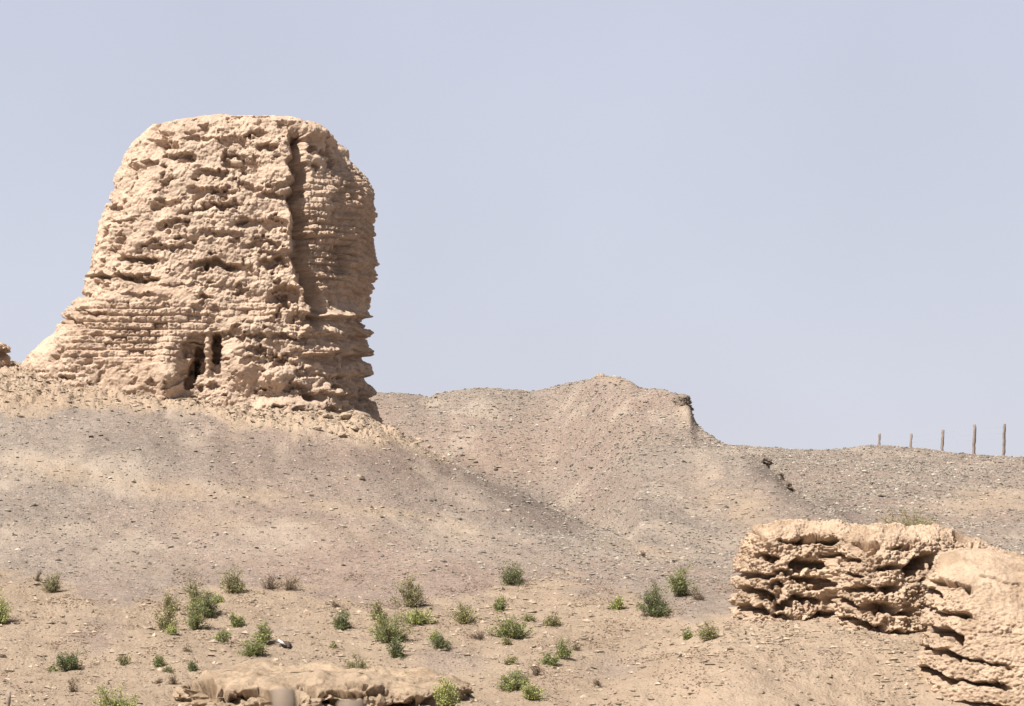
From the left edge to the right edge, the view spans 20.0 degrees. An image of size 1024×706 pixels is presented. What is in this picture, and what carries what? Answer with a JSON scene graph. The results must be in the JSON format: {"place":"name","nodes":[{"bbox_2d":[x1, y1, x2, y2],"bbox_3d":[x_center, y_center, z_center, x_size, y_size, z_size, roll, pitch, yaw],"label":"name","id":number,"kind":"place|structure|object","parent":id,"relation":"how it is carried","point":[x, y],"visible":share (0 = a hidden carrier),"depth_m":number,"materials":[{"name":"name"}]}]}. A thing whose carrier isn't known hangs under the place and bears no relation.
{"place":"outdoors","nodes":[
{"label":"outdoors","id":0,"kind":"place"},
{"bbox_2d":[0,572,944,705],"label":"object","id":1,"kind":"object","parent":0,"point":[322,657],"visible":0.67,"depth_m":55.16,"materials":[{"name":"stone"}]},
{"bbox_2d":[0,362,1023,705],"bbox_3d":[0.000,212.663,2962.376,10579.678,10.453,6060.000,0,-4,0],"label":"ground","id":2,"kind":"structure","parent":0,"point":[74,504],"depth_m":66.94,"materials":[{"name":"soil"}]},
{"bbox_2d":[0,342,10,366],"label":"ruin fragment","id":3,"kind":"object","parent":2,"relation":"on","point":[5,358],"visible":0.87,"depth_m":77.23,"materials":[{"name":"brick"}]},
{"bbox_2d":[0,587,12,623],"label":"shrub","id":4,"kind":"object","parent":2,"relation":"on","point":[3,614],"visible":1,"depth_m":56.48,"materials":[{"name":"green plant"}]},
{"bbox_2d":[6,692,10,705],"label":"wooden post","id":5,"kind":"object","parent":2,"relation":"on","point":[8,702],"visible":1,"depth_m":46.20,"materials":[{"name":"brown wood"}]},
{"bbox_2d":[34,568,44,580],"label":"shrub","id":6,"kind":"object","parent":2,"relation":"on","point":[37,578],"visible":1,"depth_m":61.05,"materials":[{"name":"brown plant"}]},
{"bbox_2d":[45,663,57,671],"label":"shrub","id":7,"kind":"object","parent":2,"relation":"on","point":[52,669],"visible":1,"depth_m":52.31,"materials":[{"name":"green plant"}]},
{"bbox_2d":[39,571,64,592],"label":"shrub","id":8,"kind":"object","parent":2,"relation":"on","point":[51,586],"visible":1,"depth_m":60.16,"materials":[{"name":"green plant"}]},
{"bbox_2d":[53,648,86,671],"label":"shrub","id":9,"kind":"object","parent":2,"relation":"on","point":[68,663],"visible":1,"depth_m":52.13,"materials":[{"name":"green plant"}]},
{"bbox_2d":[66,676,80,691],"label":"shrub","id":10,"kind":"object","parent":2,"relation":"on","point":[71,689],"visible":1,"depth_m":50.35,"materials":[{"name":"brown plant"}]},
{"bbox_2d":[89,682,139,705],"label":"shrub","id":11,"kind":"object","parent":2,"relation":"on","point":[112,702],"visible":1,"depth_m":48.73,"materials":[{"name":"green plant"}]},
{"bbox_2d":[116,652,132,664],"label":"shrub","id":12,"kind":"object","parent":2,"relation":"on","point":[122,660],"visible":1,"depth_m":52.60,"materials":[{"name":"green plant"}]},
{"bbox_2d":[150,677,162,683],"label":"shrub","id":13,"kind":"object","parent":2,"relation":"on","point":[158,681],"visible":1,"depth_m":51.24,"materials":[{"name":"brown plant"}]},
{"bbox_2d":[152,654,166,666],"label":"shrub","id":14,"kind":"object","parent":2,"relation":"on","point":[158,659],"visible":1,"depth_m":52.49,"materials":[{"name":"green plant"}]},
{"bbox_2d":[148,601,184,630],"bbox_3d":[-6.635,5.061,56.046,0.579,0.707,0.660,-3,-5,33],"label":"shrub","id":15,"kind":"object","parent":2,"relation":"on","point":[166,621],"visible":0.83,"depth_m":56.02,"materials":[{"name":"green plant"}]},
{"bbox_2d":[161,663,174,672],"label":"shrub","id":16,"kind":"object","parent":2,"relation":"on","point":[167,669],"visible":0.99,"depth_m":51.88,"materials":[{"name":"green plant"}]},
{"bbox_2d":[160,587,181,610],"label":"shrub","id":17,"kind":"object","parent":2,"relation":"on","point":[168,599],"visible":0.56,"depth_m":57.85,"materials":[{"name":"green plant"}]},
{"bbox_2d":[164,621,178,634],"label":"shrub","id":18,"kind":"object","parent":2,"relation":"on","point":[171,630],"visible":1,"depth_m":55.27,"materials":[{"name":"green plant"}]},
{"bbox_2d":[167,672,178,684],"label":"shrub","id":19,"kind":"object","parent":2,"relation":"on","point":[172,680],"visible":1,"depth_m":50.93,"materials":[{"name":"brown plant"}]},
{"bbox_2d":[183,643,189,651],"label":"shrub","id":20,"kind":"object","parent":2,"relation":"on","point":[186,649],"visible":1,"depth_m":53.41,"materials":[{"name":"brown plant"}]},
{"bbox_2d":[187,658,198,670],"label":"shrub","id":21,"kind":"object","parent":2,"relation":"on","point":[191,666],"visible":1,"depth_m":51.98,"materials":[{"name":"green plant"}]},
{"bbox_2d":[175,590,211,629],"bbox_3d":[-6.133,5.010,56.315,0.706,0.815,0.691,4,-5,-41],"label":"shrub","id":22,"kind":"object","parent":2,"relation":"on","point":[194,617],"visible":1,"depth_m":56.31,"materials":[{"name":"green plant"}]},
{"bbox_2d":[181,573,210,606],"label":"shrub","id":23,"kind":"object","parent":2,"relation":"on","point":[193,592],"visible":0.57,"depth_m":58.61,"materials":[{"name":"green plant"}]},
{"bbox_2d":[21,114,382,423],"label":"watchtower","id":24,"kind":"structure","parent":2,"relation":"on","point":[234,259],"depth_m":76.86,"materials":[{"name":"brick"}]},
{"bbox_2d":[195,589,220,617],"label":"shrub","id":25,"kind":"object","parent":2,"relation":"on","point":[210,612],"visible":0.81,"depth_m":57.49,"materials":[{"name":"green plant"}]},
{"bbox_2d":[211,593,224,602],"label":"shrub","id":26,"kind":"object","parent":2,"relation":"on","point":[221,599],"visible":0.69,"depth_m":58.99,"materials":[{"name":"green plant"}]},
{"bbox_2d":[212,628,231,642],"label":"shrub","id":27,"kind":"object","parent":2,"relation":"on","point":[221,637],"visible":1,"depth_m":54.72,"materials":[{"name":"green plant"}]},
{"bbox_2d":[216,563,247,593],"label":"shrub","id":28,"kind":"object","parent":2,"relation":"on","point":[232,586],"visible":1,"depth_m":60.31,"materials":[{"name":"green plant"}]},
{"bbox_2d":[226,612,245,626],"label":"shrub","id":29,"kind":"object","parent":2,"relation":"on","point":[236,621],"visible":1,"depth_m":56.70,"materials":[{"name":"green plant"}]},
{"bbox_2d":[235,632,270,655],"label":"shrub","id":30,"kind":"object","parent":2,"relation":"on","point":[251,650],"visible":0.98,"depth_m":53.39,"materials":[{"name":"green plant"}]},
{"bbox_2d":[252,411,260,415],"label":"mud block","id":31,"kind":"object","parent":2,"relation":"on","point":[256,413],"depth_m":75.14,"materials":[{"name":"soil"}]},
{"bbox_2d":[250,620,274,644],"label":"shrub","id":32,"kind":"object","parent":2,"relation":"on","point":[264,631],"visible":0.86,"depth_m":54.76,"materials":[{"name":"green plant"}]},
{"bbox_2d":[260,571,279,589],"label":"shrub","id":33,"kind":"object","parent":2,"relation":"on","point":[270,583],"visible":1,"depth_m":60.88,"materials":[{"name":"brown plant"}]},
{"bbox_2d":[271,688,296,705],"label":"wooden post","id":34,"kind":"object","parent":2,"relation":"on","point":[283,697],"visible":1,"depth_m":11.90,"materials":[{"name":"brown wood"}]},
{"bbox_2d":[279,641,291,647],"bbox_3d":[-4.263,5.496,54.620,0.231,0.148,0.280,10,3,7],"label":"rock","id":35,"kind":"object","parent":2,"relation":"on","point":[288,644],"visible":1,"depth_m":54.54,"materials":[{"name":"stone"}]},
{"bbox_2d":[277,573,301,590],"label":"shrub","id":36,"kind":"object","parent":2,"relation":"on","point":[288,584],"visible":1,"depth_m":60.73,"materials":[{"name":"brown plant"}]},
{"bbox_2d":[312,426,321,430],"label":"mud block","id":37,"kind":"object","parent":2,"relation":"on","point":[319,428],"depth_m":74.33,"materials":[{"name":"soil"}]},
{"bbox_2d":[172,660,471,705],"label":"earth bank","id":38,"kind":"structure","parent":2,"relation":"on","point":[256,683],"depth_m":49.03,"materials":[{"name":"soil"}]},
{"bbox_2d":[317,410,332,418],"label":"mud block","id":39,"kind":"object","parent":2,"relation":"on","point":[325,414],"depth_m":75.75,"materials":[{"name":"soil"}]},
{"bbox_2d":[328,641,338,647],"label":"shrub","id":40,"kind":"object","parent":2,"relation":"on","point":[333,645],"visible":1,"depth_m":54.62,"materials":[{"name":"green plant"}]},
{"bbox_2d":[331,600,343,607],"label":"shrub","id":41,"kind":"object","parent":2,"relation":"on","point":[336,605],"visible":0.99,"depth_m":58.51,"materials":[{"name":"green plant"}]},
{"bbox_2d":[330,606,353,629],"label":"shrub","id":42,"kind":"object","parent":2,"relation":"on","point":[341,622],"visible":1,"depth_m":56.23,"materials":[{"name":"green plant"}]},
{"bbox_2d":[338,432,345,436],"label":"mud block","id":43,"kind":"object","parent":2,"relation":"on","point":[341,434],"depth_m":74.22,"materials":[{"name":"soil"}]},
{"bbox_2d":[339,412,351,418],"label":"mud block","id":44,"kind":"object","parent":2,"relation":"on","point":[346,415],"depth_m":75.98,"materials":[{"name":"soil"}]},
{"bbox_2d":[337,700,365,705],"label":"wooden post","id":45,"kind":"object","parent":2,"relation":"on","point":[351,703],"visible":1,"depth_m":11.39,"materials":[{"name":"brown wood"}]},
{"bbox_2d":[351,425,358,429],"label":"mud block","id":46,"kind":"object","parent":2,"relation":"on","point":[354,427],"depth_m":74.85,"materials":[{"name":"soil"}]},
{"bbox_2d":[344,651,372,669],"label":"shrub","id":47,"kind":"object","parent":2,"relation":"on","point":[362,664],"visible":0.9,"depth_m":51.70,"materials":[{"name":"green plant"}]},
{"bbox_2d":[365,599,387,619],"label":"shrub","id":48,"kind":"object","parent":2,"relation":"on","point":[377,611],"visible":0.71,"depth_m":56.76,"materials":[{"name":"green plant"}]},
{"bbox_2d":[361,608,414,642],"bbox_3d":[-2.291,5.170,54.951,0.921,0.715,0.859,2,-4,-22],"label":"shrub","id":49,"kind":"object","parent":2,"relation":"on","point":[384,630],"visible":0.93,"depth_m":54.84,"materials":[{"name":"green plant"}]},
{"bbox_2d":[385,635,408,657],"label":"shrub","id":50,"kind":"object","parent":2,"relation":"on","point":[397,651],"visible":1,"depth_m":52.99,"materials":[{"name":"green plant"}]},
{"bbox_2d":[385,571,435,606],"bbox_3d":[-2.055,4.775,58.609,1.024,0.814,0.749,0,-4,0],"label":"shrub","id":51,"kind":"object","parent":2,"relation":"on","point":[411,599],"visible":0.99,"depth_m":58.54,"materials":[{"name":"green plant"}]},
{"bbox_2d":[396,608,436,624],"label":"shrub","id":52,"kind":"object","parent":2,"relation":"on","point":[419,617],"visible":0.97,"depth_m":56.52,"materials":[{"name":"green plant"}]},
{"bbox_2d":[428,627,438,639],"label":"shrub","id":53,"kind":"object","parent":2,"relation":"on","point":[434,634],"visible":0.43,"depth_m":54.75,"materials":[{"name":"green plant"}]},
{"bbox_2d":[431,630,453,649],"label":"shrub","id":54,"kind":"object","parent":2,"relation":"on","point":[439,641],"visible":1,"depth_m":53.73,"materials":[{"name":"green plant"}]},
{"bbox_2d":[431,674,464,705],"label":"shrub","id":55,"kind":"object","parent":2,"relation":"on","point":[446,696],"visible":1,"depth_m":47.89,"materials":[{"name":"green plant"}]},
{"bbox_2d":[445,599,480,623],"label":"shrub","id":56,"kind":"object","parent":2,"relation":"on","point":[463,615],"visible":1,"depth_m":56.60,"materials":[{"name":"green plant"}]},
{"bbox_2d":[469,628,485,638],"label":"shrub","id":57,"kind":"object","parent":2,"relation":"on","point":[479,636],"visible":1,"depth_m":54.99,"materials":[{"name":"brown plant"}]},
{"bbox_2d":[0,360,988,705],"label":"rubble","id":58,"kind":"object","parent":2,"relation":"on","point":[780,638],"visible":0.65,"depth_m":55.10,"materials":[{"name":"stone"}]},
{"bbox_2d":[492,594,507,610],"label":"shrub","id":59,"kind":"object","parent":2,"relation":"on","point":[499,605],"visible":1,"depth_m":58.16,"materials":[{"name":"green plant"}]},
{"bbox_2d":[501,635,513,645],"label":"shrub","id":60,"kind":"object","parent":2,"relation":"on","point":[505,641],"visible":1,"depth_m":54.24,"materials":[{"name":"green plant"}]},
{"bbox_2d":[502,654,517,664],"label":"shrub","id":61,"kind":"object","parent":2,"relation":"on","point":[511,660],"visible":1,"depth_m":52.22,"materials":[{"name":"green plant"}]},
{"bbox_2d":[485,609,535,638],"bbox_3d":[-0.017,5.179,55.411,0.857,0.612,0.738,4,-5,-41],"label":"shrub","id":62,"kind":"object","parent":2,"relation":"on","point":[517,632],"visible":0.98,"depth_m":55.33,"materials":[{"name":"green plant"}]},
{"bbox_2d":[496,559,524,584],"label":"shrub","id":63,"kind":"object","parent":2,"relation":"on","point":[513,576],"visible":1,"depth_m":61.49,"materials":[{"name":"green plant"}]},
{"bbox_2d":[495,667,532,690],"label":"shrub","id":64,"kind":"object","parent":2,"relation":"on","point":[514,683],"visible":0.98,"depth_m":49.98,"materials":[{"name":"green plant"}]},
{"bbox_2d":[520,613,535,620],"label":"shrub","id":65,"kind":"object","parent":2,"relation":"on","point":[527,617],"visible":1,"depth_m":56.62,"materials":[{"name":"green plant"}]},
{"bbox_2d":[520,683,547,699],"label":"shrub","id":66,"kind":"object","parent":2,"relation":"on","point":[531,692],"visible":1,"depth_m":49.28,"materials":[{"name":"green plant"}]},
{"bbox_2d":[528,663,544,675],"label":"shrub","id":67,"kind":"object","parent":2,"relation":"on","point":[534,672],"visible":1,"depth_m":51.52,"materials":[{"name":"brown plant"}]},
{"bbox_2d":[538,650,560,664],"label":"shrub","id":68,"kind":"object","parent":2,"relation":"on","point":[551,660],"visible":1,"depth_m":52.38,"materials":[{"name":"green plant"}]},
{"bbox_2d":[540,612,564,625],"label":"shrub","id":69,"kind":"object","parent":2,"relation":"on","point":[549,620],"visible":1,"depth_m":56.32,"materials":[{"name":"green plant"}]},
{"bbox_2d":[553,636,574,658],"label":"shrub","id":70,"kind":"object","parent":2,"relation":"on","point":[563,651],"visible":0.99,"depth_m":52.90,"materials":[{"name":"green plant"}]},
{"bbox_2d":[569,640,582,650],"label":"shrub","id":71,"kind":"object","parent":2,"relation":"on","point":[576,648],"visible":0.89,"depth_m":53.94,"materials":[{"name":"brown plant"}]},
{"bbox_2d":[590,678,602,687],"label":"shrub","id":72,"kind":"object","parent":2,"relation":"on","point":[596,682],"visible":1,"depth_m":50.22,"materials":[{"name":"brown plant"}]},
{"bbox_2d":[608,596,623,608],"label":"shrub","id":73,"kind":"object","parent":2,"relation":"on","point":[617,604],"visible":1,"depth_m":57.69,"materials":[{"name":"green plant"}]},
{"bbox_2d":[635,579,672,616],"bbox_3d":[2.767,4.832,57.060,0.810,0.799,0.748,0,-4,0],"label":"shrub","id":74,"kind":"object","parent":2,"relation":"on","point":[655,607],"visible":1,"depth_m":57.03,"materials":[{"name":"green plant"}]},
{"bbox_2d":[661,562,700,596],"bbox_3d":[3.394,4.647,59.355,0.795,0.744,0.816,-2,-5,29],"label":"shrub","id":75,"kind":"object","parent":2,"relation":"on","point":[678,583],"visible":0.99,"depth_m":59.27,"materials":[{"name":"green plant"}]},
{"bbox_2d":[672,394,693,410],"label":"rock outcrop","id":76,"kind":"object","parent":2,"relation":"on","point":[681,399],"visible":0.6,"depth_m":90.60,"materials":[{"name":"stone"}]},
{"bbox_2d":[682,624,693,639],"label":"shrub","id":77,"kind":"object","parent":2,"relation":"on","point":[686,636],"visible":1,"depth_m":54.11,"materials":[{"name":"green plant"}]},
{"bbox_2d":[690,585,707,599],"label":"shrub","id":78,"kind":"object","parent":2,"relation":"on","point":[695,594],"visible":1,"depth_m":58.35,"materials":[{"name":"brown plant"}]},
{"bbox_2d":[691,619,720,640],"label":"shrub","id":79,"kind":"object","parent":2,"relation":"on","point":[709,634],"visible":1,"depth_m":53.45,"materials":[{"name":"green plant"}]},
{"bbox_2d":[758,456,773,468],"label":"rock outcrop","id":80,"kind":"object","parent":2,"relation":"on","point":[766,461],"visible":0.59,"depth_m":82.68,"materials":[{"name":"stone"}]},
{"bbox_2d":[773,471,784,480],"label":"rock outcrop","id":81,"kind":"object","parent":2,"relation":"on","point":[779,474],"visible":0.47,"depth_m":81.06,"materials":[{"name":"stone"}]},
{"bbox_2d":[781,480,795,491],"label":"rock outcrop","id":82,"kind":"object","parent":2,"relation":"on","point":[787,484],"visible":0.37,"depth_m":80.12,"materials":[{"name":"stone"}]},
{"bbox_2d":[728,519,1023,636],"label":"ruined wall","id":83,"kind":"structure","parent":2,"relation":"on","point":[850,576],"depth_m":55.22,"materials":[{"name":"brick"}]},
{"bbox_2d":[873,505,943,526],"bbox_3d":[8.299,3.541,60.639,1.612,0.795,1.403,0,-4,0],"label":"grass tussock","id":84,"kind":"object","parent":2,"relation":"on","point":[906,523],"depth_m":60.64,"materials":[{"name":"beige plant"}]},
{"bbox_2d":[878,424,1005,455],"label":"wire fence","id":85,"kind":"object","parent":2,"relation":"on","point":[973,440],"visible":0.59,"depth_m":121.64,"materials":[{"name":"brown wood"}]},
{"bbox_2d":[915,547,1023,705],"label":"mud mound","id":86,"kind":"object","parent":2,"relation":"on","point":[972,618],"visible":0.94,"depth_m":50.16,"materials":[{"name":"soil"}]},
{"bbox_2d":[0,0,1023,456],"label":"sky","id":87,"kind":"structure","parent":0,"point":[801,222],"materials":[{"name":"blue"}]}
]}

